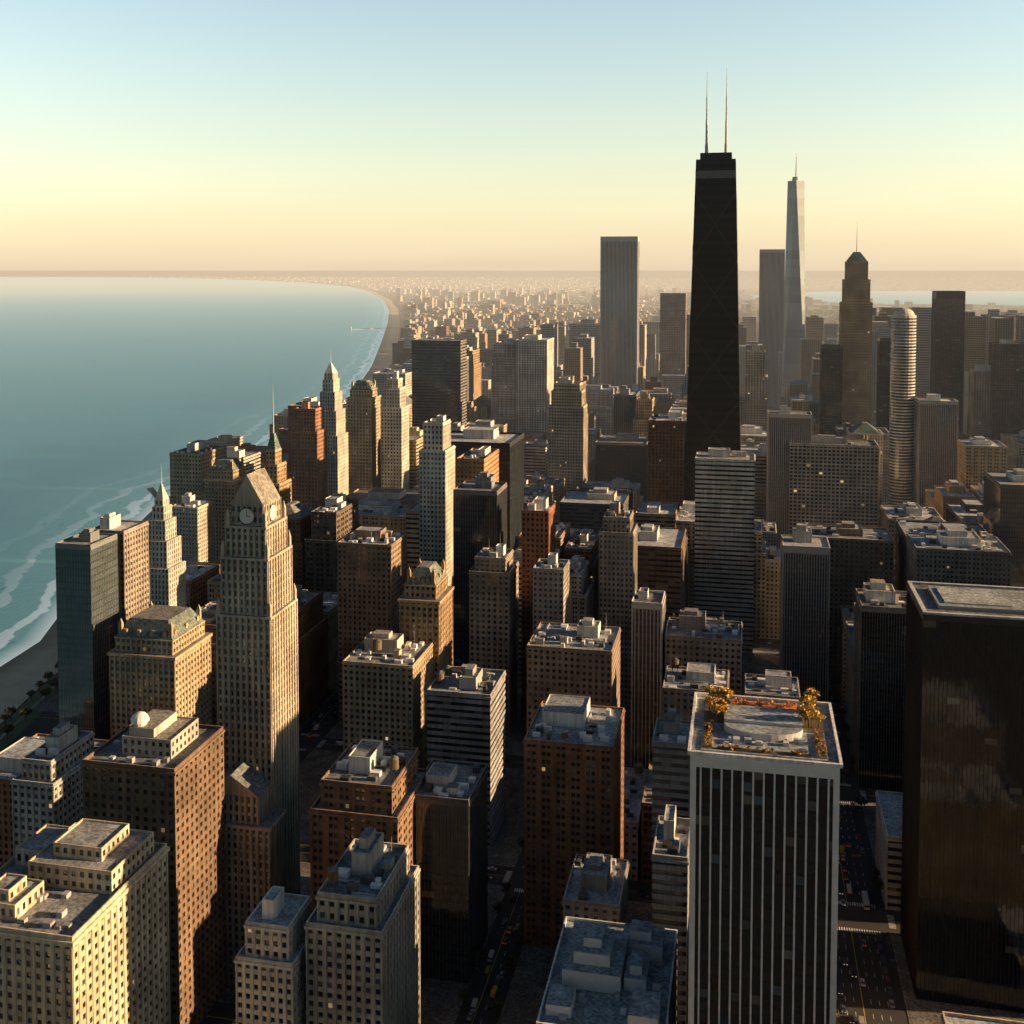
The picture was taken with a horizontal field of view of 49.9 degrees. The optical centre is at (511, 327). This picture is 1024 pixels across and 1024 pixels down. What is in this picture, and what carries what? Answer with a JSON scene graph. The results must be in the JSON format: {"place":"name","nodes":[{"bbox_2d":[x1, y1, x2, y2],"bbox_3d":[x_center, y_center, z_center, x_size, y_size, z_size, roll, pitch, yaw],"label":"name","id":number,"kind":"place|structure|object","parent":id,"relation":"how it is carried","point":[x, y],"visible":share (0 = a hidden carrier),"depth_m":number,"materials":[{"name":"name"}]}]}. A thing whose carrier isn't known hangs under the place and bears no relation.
{"place":"outdoors","nodes":[
{"label":"outdoors","id":0,"kind":"place"},
{"bbox_2d":[0,277,388,666],"bbox_3d":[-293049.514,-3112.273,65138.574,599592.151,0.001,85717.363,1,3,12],"label":"lake","id":1,"kind":"structure","parent":0,"point":[115,392],"depth_m":3001.36,"materials":[{"name":"liquid"}]},
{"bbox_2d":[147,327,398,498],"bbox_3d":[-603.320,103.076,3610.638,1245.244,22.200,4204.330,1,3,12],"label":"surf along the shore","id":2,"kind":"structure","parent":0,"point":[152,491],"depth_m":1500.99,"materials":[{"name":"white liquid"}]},
{"bbox_2d":[0,271,1023,1023],"bbox_3d":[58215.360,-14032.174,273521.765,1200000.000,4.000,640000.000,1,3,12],"label":"ground","id":3,"kind":"structure","parent":0,"point":[22,675],"depth_m":595.98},
{"bbox_2d":[10,721,99,856],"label":"building","id":4,"kind":"structure","parent":3,"relation":"on","point":[47,785],"depth_m":482.73,"materials":[{"name":"beige concrete"}]},
{"bbox_2d":[0,818,170,1023],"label":"building","id":5,"kind":"structure","parent":3,"relation":"on","point":[84,920],"depth_m":352.59,"materials":[{"name":"beige stone"}]},
{"bbox_2d":[55,527,118,739],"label":"building","id":6,"kind":"structure","parent":3,"relation":"on","point":[87,595],"depth_m":603.59,"materials":[{"name":"teal glass"}]},
{"bbox_2d":[94,511,149,624],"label":"building","id":7,"kind":"structure","parent":3,"relation":"on","point":[133,566],"depth_m":639.25,"materials":[{"name":"beige concrete"}]},
{"bbox_2d":[81,709,226,1023],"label":"building","id":8,"kind":"structure","parent":3,"relation":"on","point":[160,773],"depth_m":430.01,"materials":[{"name":"brown brick"}]},
{"bbox_2d":[107,602,212,737],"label":"building","id":9,"kind":"structure","parent":3,"relation":"on","point":[159,657],"depth_m":595.26,"materials":[{"name":"beige stone"}]},
{"bbox_2d":[148,472,185,606],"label":"building","id":10,"kind":"structure","parent":3,"relation":"on","point":[167,575],"depth_m":729.28,"materials":[{"name":"beige stone"}]},
{"bbox_2d":[172,492,213,562],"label":"building","id":11,"kind":"structure","parent":3,"relation":"on","point":[194,525],"depth_m":951.14,"materials":[{"name":"beige stone"}]},
{"bbox_2d":[0,280,402,751],"bbox_3d":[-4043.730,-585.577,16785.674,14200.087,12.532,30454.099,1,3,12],"label":"beach","id":12,"kind":"structure","parent":3,"relation":"on","point":[18,721],"depth_m":743.43,"materials":[{"name":"beige sand"}]},
{"bbox_2d":[203,456,246,562],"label":"building","id":13,"kind":"structure","parent":3,"relation":"on","point":[225,479],"depth_m":999.06,"materials":[{"name":"brown stone"}]},
{"bbox_2d":[0,345,490,866],"bbox_3d":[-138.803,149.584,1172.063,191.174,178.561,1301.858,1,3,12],"label":"background buildings","id":14,"kind":"structure","parent":3,"relation":"on","point":[316,533],"depth_m":835.78,"materials":[{"name":"brown concrete"}]},
{"bbox_2d":[215,455,300,982],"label":"building","id":15,"kind":"structure","parent":3,"relation":"on","point":[256,614],"depth_m":473.17,"materials":[{"name":"beige stone"}]},
{"bbox_2d":[234,886,311,1023],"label":"building","id":16,"kind":"structure","parent":3,"relation":"on","point":[270,970],"depth_m":372.02,"materials":[{"name":"beige stone"}]},
{"bbox_2d":[261,406,291,506],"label":"building","id":17,"kind":"structure","parent":3,"relation":"on","point":[274,465],"depth_m":915.53,"materials":[{"name":"brown stone"}]},
{"bbox_2d":[169,368,411,610],"bbox_3d":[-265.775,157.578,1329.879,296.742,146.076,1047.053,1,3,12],"label":"background buildings","id":18,"kind":"structure","parent":3,"relation":"on","point":[189,465],"depth_m":1072.63,"materials":[{"name":"brown concrete"}]},
{"bbox_2d":[291,401,327,506],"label":"high-rise building","id":19,"kind":"structure","parent":3,"relation":"on","point":[309,460],"depth_m":1002.98,"materials":[{"name":"brown brick"}]},
{"bbox_2d":[320,356,348,496],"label":"building","id":20,"kind":"structure","parent":3,"relation":"on","point":[335,426],"depth_m":1065.59,"materials":[{"name":"beige stone"}]},
{"bbox_2d":[304,827,420,1023],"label":"building","id":21,"kind":"structure","parent":3,"relation":"on","point":[362,934],"depth_m":372.11,"materials":[{"name":"beige stone"}]},
{"bbox_2d":[346,379,380,493],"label":"building","id":22,"kind":"structure","parent":3,"relation":"on","point":[364,434],"depth_m":1122.32,"materials":[{"name":"brown stone"}]},
{"bbox_2d":[308,739,428,913],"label":"building","id":23,"kind":"structure","parent":3,"relation":"on","point":[364,783],"depth_m":450.22,"materials":[{"name":"brown brick"}]},
{"bbox_2d":[336,526,407,721],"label":"building","id":24,"kind":"structure","parent":3,"relation":"on","point":[372,570],"depth_m":724.47,"materials":[{"name":"brown brick"}]},
{"bbox_2d":[342,630,433,768],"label":"building","id":25,"kind":"structure","parent":3,"relation":"on","point":[387,678],"depth_m":602.79,"materials":[{"name":"beige stone"}]},
{"bbox_2d":[380,371,408,490],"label":"building","id":26,"kind":"structure","parent":3,"relation":"on","point":[395,441],"depth_m":1106.14,"materials":[{"name":"beige stone"}]},
{"bbox_2d":[397,557,453,680],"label":"building","id":27,"kind":"structure","parent":3,"relation":"on","point":[425,599],"depth_m":636.66,"materials":[{"name":"brown stone"}]},
{"bbox_2d":[418,415,455,665],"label":"building","id":28,"kind":"structure","parent":3,"relation":"on","point":[436,452],"depth_m":785.57,"materials":[{"name":"beige concrete"}]},
{"bbox_2d":[412,339,466,428],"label":"high-rise building","id":29,"kind":"structure","parent":3,"relation":"on","point":[439,376],"depth_m":1400.42,"materials":[{"name":"black glass"}]},
{"bbox_2d":[0,502,895,1023],"bbox_3d":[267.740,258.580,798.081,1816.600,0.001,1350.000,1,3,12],"label":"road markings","id":30,"kind":"object","parent":3,"relation":"on","point":[646,892],"visible":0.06,"depth_m":511.16,"materials":[{"name":"white paint"}]},
{"bbox_2d":[410,759,487,983],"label":"building","id":31,"kind":"structure","parent":3,"relation":"on","point":[451,833],"depth_m":464.17,"materials":[{"name":"black glass"}]},
{"bbox_2d":[426,663,505,848],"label":"building","id":32,"kind":"structure","parent":3,"relation":"on","point":[465,712],"depth_m":573.64,"materials":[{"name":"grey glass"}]},
{"bbox_2d":[56,640,894,1023],"bbox_3d":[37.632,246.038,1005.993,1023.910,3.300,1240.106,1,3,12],"label":"traffic","id":33,"kind":"object","parent":3,"relation":"on","point":[642,894],"visible":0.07,"depth_m":501.37,"materials":[{"name":"multicoloured metal"}]},
{"bbox_2d":[453,471,506,666],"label":"building","id":34,"kind":"structure","parent":3,"relation":"on","point":[479,512],"depth_m":748.49,"materials":[{"name":"black glass"}]},
{"bbox_2d":[468,544,518,737],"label":"building","id":35,"kind":"structure","parent":3,"relation":"on","point":[493,573],"depth_m":706.04,"materials":[{"name":"brown concrete"}]},
{"bbox_2d":[405,334,640,678],"bbox_3d":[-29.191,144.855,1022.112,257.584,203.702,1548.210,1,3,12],"label":"background buildings","id":36,"kind":"structure","parent":3,"relation":"on","point":[508,442],"depth_m":1081.03,"materials":[{"name":"brown concrete"}]},
{"bbox_2d":[33,638,1023,1023],"bbox_3d":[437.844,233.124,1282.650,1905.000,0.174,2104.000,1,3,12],"label":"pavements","id":37,"kind":"structure","parent":3,"relation":"on","point":[441,1000],"depth_m":519.75,"materials":[{"name":"grey concrete"}]},
{"bbox_2d":[299,669,893,1015],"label":"cars","id":38,"kind":"object","parent":37,"relation":"on","point":[510,959],"visible":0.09,"depth_m":525.11,"materials":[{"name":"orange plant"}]},
{"bbox_2d":[521,496,554,717],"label":"building","id":39,"kind":"structure","parent":3,"relation":"on","point":[538,530],"depth_m":731.83,"materials":[{"name":"brown brick"}]},
{"bbox_2d":[532,552,569,633],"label":"high-rise building","id":40,"kind":"structure","parent":3,"relation":"on","point":[551,588],"depth_m":696.86,"materials":[{"name":"beige concrete"}]},
{"bbox_2d":[548,377,587,494],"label":"high-rise building","id":41,"kind":"structure","parent":3,"relation":"on","point":[567,451],"depth_m":1249.47,"materials":[{"name":"brown concrete"}]},
{"bbox_2d":[526,617,620,730],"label":"building","id":42,"kind":"structure","parent":3,"relation":"on","point":[581,658],"depth_m":612.54,"materials":[{"name":"beige stone"}]},
{"bbox_2d":[523,694,624,948],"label":"building","id":43,"kind":"structure","parent":3,"relation":"on","point":[573,776],"depth_m":484.63,"materials":[{"name":"brown brick"}]},
{"bbox_2d":[141,276,1023,435],"bbox_3d":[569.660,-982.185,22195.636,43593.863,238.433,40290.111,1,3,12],"label":"distant city","id":44,"kind":"object","parent":3,"relation":"on","point":[482,314],"visible":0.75,"depth_m":4301.13,"materials":[{"name":"beige concrete"}]},
{"bbox_2d":[562,852,629,923],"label":"building","id":45,"kind":"structure","parent":3,"relation":"on","point":[596,887],"depth_m":434.59,"materials":[{"name":"brown concrete"}]},
{"bbox_2d":[536,916,676,1023],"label":"building","id":46,"kind":"structure","parent":3,"relation":"on","point":[605,972],"depth_m":362.87,"materials":[{"name":"grey concrete"}]},
{"bbox_2d":[598,501,637,721],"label":"building","id":47,"kind":"structure","parent":3,"relation":"on","point":[618,548],"depth_m":729.46,"materials":[{"name":"grey concrete"}]},
{"bbox_2d":[600,236,639,387],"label":"building","id":48,"kind":"structure","parent":3,"relation":"on","point":[619,306],"depth_m":2006.99,"materials":[{"name":"grey concrete"}]},
{"bbox_2d":[630,587,665,767],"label":"skyscraper","id":49,"kind":"structure","parent":3,"relation":"on","point":[648,618],"depth_m":661.55,"materials":[{"name":"concrete"}]},
{"bbox_2d":[651,804,689,1023],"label":"building","id":50,"kind":"structure","parent":3,"relation":"on","point":[670,873],"depth_m":412.39,"materials":[{"name":"white concrete"}]},
{"bbox_2d":[651,703,690,920],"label":"building","id":51,"kind":"structure","parent":3,"relation":"on","point":[670,766],"depth_m":477.06,"materials":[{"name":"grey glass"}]},
{"bbox_2d":[660,293,686,380],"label":"building","id":52,"kind":"structure","parent":3,"relation":"on","point":[673,306],"depth_m":2304.47,"materials":[{"name":"grey concrete"}]},
{"bbox_2d":[595,384,780,881],"bbox_3d":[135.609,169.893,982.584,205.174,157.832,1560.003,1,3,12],"label":"background buildings","id":53,"kind":"structure","parent":3,"relation":"on","point":[644,445],"depth_m":962.17,"materials":[{"name":"brown concrete"}]},
{"bbox_2d":[662,658,729,720],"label":"building","id":54,"kind":"structure","parent":3,"relation":"on","point":[681,685],"depth_m":599.07,"materials":[{"name":"grey concrete"}]},
{"bbox_2d":[664,608,742,694],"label":"building","id":55,"kind":"structure","parent":3,"relation":"on","point":[694,635],"depth_m":656.17,"materials":[{"name":"brown concrete"}]},
{"bbox_2d":[684,68,740,500],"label":"building","id":56,"kind":"structure","parent":3,"relation":"on","point":[713,407],"depth_m":973.22,"materials":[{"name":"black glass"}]},
{"bbox_2d":[694,447,755,652],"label":"building","id":57,"kind":"structure","parent":3,"relation":"on","point":[724,533],"depth_m":861.73,"materials":[{"name":"grey glass"}]},
{"bbox_2d":[687,685,842,1023],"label":"building","id":58,"kind":"structure","parent":3,"relation":"on","point":[764,838],"depth_m":338.43,"materials":[{"name":"white glass"}]},
{"bbox_2d":[758,249,784,406],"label":"skyscraper","id":59,"kind":"structure","parent":3,"relation":"on","point":[771,287],"depth_m":2407.26,"materials":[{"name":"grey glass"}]},
{"bbox_2d":[744,669,800,699],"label":"building","id":60,"kind":"structure","parent":3,"relation":"on","point":[777,684],"depth_m":604.48,"materials":[{"name":"grey concrete"}]},
{"bbox_2d":[766,405,811,547],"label":"building","id":61,"kind":"structure","parent":3,"relation":"on","point":[786,425],"depth_m":1144.68,"materials":[{"name":"grey concrete"}]},
{"bbox_2d":[781,151,804,393],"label":"building","id":62,"kind":"structure","parent":3,"relation":"on","point":[794,315],"depth_m":2216.81,"materials":[{"name":"grey glass"}]},
{"bbox_2d":[779,523,829,701],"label":"building","id":63,"kind":"structure","parent":3,"relation":"on","point":[804,605],"depth_m":763.63,"materials":[{"name":"grey glass"}]},
{"bbox_2d":[819,344,842,434],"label":"skyscraper","id":64,"kind":"structure","parent":3,"relation":"on","point":[831,387],"depth_m":1505.99,"materials":[{"name":"black glass"}]},
{"bbox_2d":[788,434,879,534],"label":"building","id":65,"kind":"structure","parent":3,"relation":"on","point":[833,480],"depth_m":1129.78,"materials":[{"name":"grey concrete"}]},
{"bbox_2d":[806,521,894,678],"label":"building","id":66,"kind":"structure","parent":3,"relation":"on","point":[859,554],"depth_m":801.97,"materials":[{"name":"black concrete"}]},
{"bbox_2d":[681,344,1023,1023],"bbox_3d":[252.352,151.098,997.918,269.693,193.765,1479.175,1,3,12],"label":"buildings","id":67,"kind":"structure","parent":3,"relation":"on","point":[931,545],"depth_m":756.22,"materials":[{"name":"grey concrete"}]},
{"bbox_2d":[839,243,872,425],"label":"skyscraper","id":68,"kind":"structure","parent":3,"relation":"on","point":[855,320],"depth_m":1506.90,"materials":[{"name":"brown stone"}]},
{"bbox_2d":[853,579,906,791],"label":"building","id":69,"kind":"structure","parent":3,"relation":"on","point":[879,678],"depth_m":634.01,"materials":[{"name":"black glass"}]},
{"bbox_2d":[876,338,890,430],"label":"skyscraper","id":70,"kind":"structure","parent":3,"relation":"on","point":[883,381],"depth_m":1499.97,"materials":[{"name":"grey glass"}]},
{"bbox_2d":[888,308,916,505],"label":"building","id":71,"kind":"structure","parent":3,"relation":"on","point":[902,404],"depth_m":1271.16,"materials":[{"name":"beige glass"}]},
{"bbox_2d":[913,393,958,506],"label":"building","id":72,"kind":"structure","parent":3,"relation":"on","point":[935,440],"depth_m":1255.55,"materials":[{"name":"grey concrete"}]},
{"bbox_2d":[930,291,965,432],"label":"skyscraper","id":73,"kind":"structure","parent":3,"relation":"on","point":[947,345],"depth_m":1609.24,"materials":[{"name":"black glass"}]},
{"bbox_2d":[874,421,1023,586],"bbox_3d":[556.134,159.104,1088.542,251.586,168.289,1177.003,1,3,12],"label":"buildings","id":74,"kind":"structure","parent":3,"relation":"on","point":[985,490],"depth_m":1038.51,"materials":[{"name":"brown concrete"}]},
{"bbox_2d":[900,581,1023,1012],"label":"building","id":75,"kind":"structure","parent":3,"relation":"on","point":[962,904],"depth_m":445.63,"materials":[{"name":"black glass"}]},
{"bbox_2d":[969,365,992,439],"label":"building","id":76,"kind":"structure","parent":3,"relation":"on","point":[980,406],"depth_m":1517.33,"materials":[{"name":"grey glass"}]},
{"bbox_2d":[967,415,1023,469],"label":"city block group","id":77,"kind":"object","parent":3,"relation":"on","point":[1014,443],"visible":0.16,"depth_m":1392.99,"materials":[{"name":"brown concrete"}]},
{"bbox_2d":[988,339,1023,439],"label":"high-rise building","id":78,"kind":"structure","parent":3,"relation":"on","point":[1006,359],"depth_m":1503.27,"materials":[{"name":"black glass"}]},
{"bbox_2d":[0,0,1023,270],"label":"sky","id":79,"kind":"structure","parent":0,"point":[136,135],"materials":[{"name":"blue"}]},
{"bbox_2d":[753,291,1023,304],"bbox_3d":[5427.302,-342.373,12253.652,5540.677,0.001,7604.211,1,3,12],"label":"bay","id":80,"kind":"object","parent":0,"point":[976,297],"visible":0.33,"depth_m":12006.36,"materials":[{"name":"liquid"}]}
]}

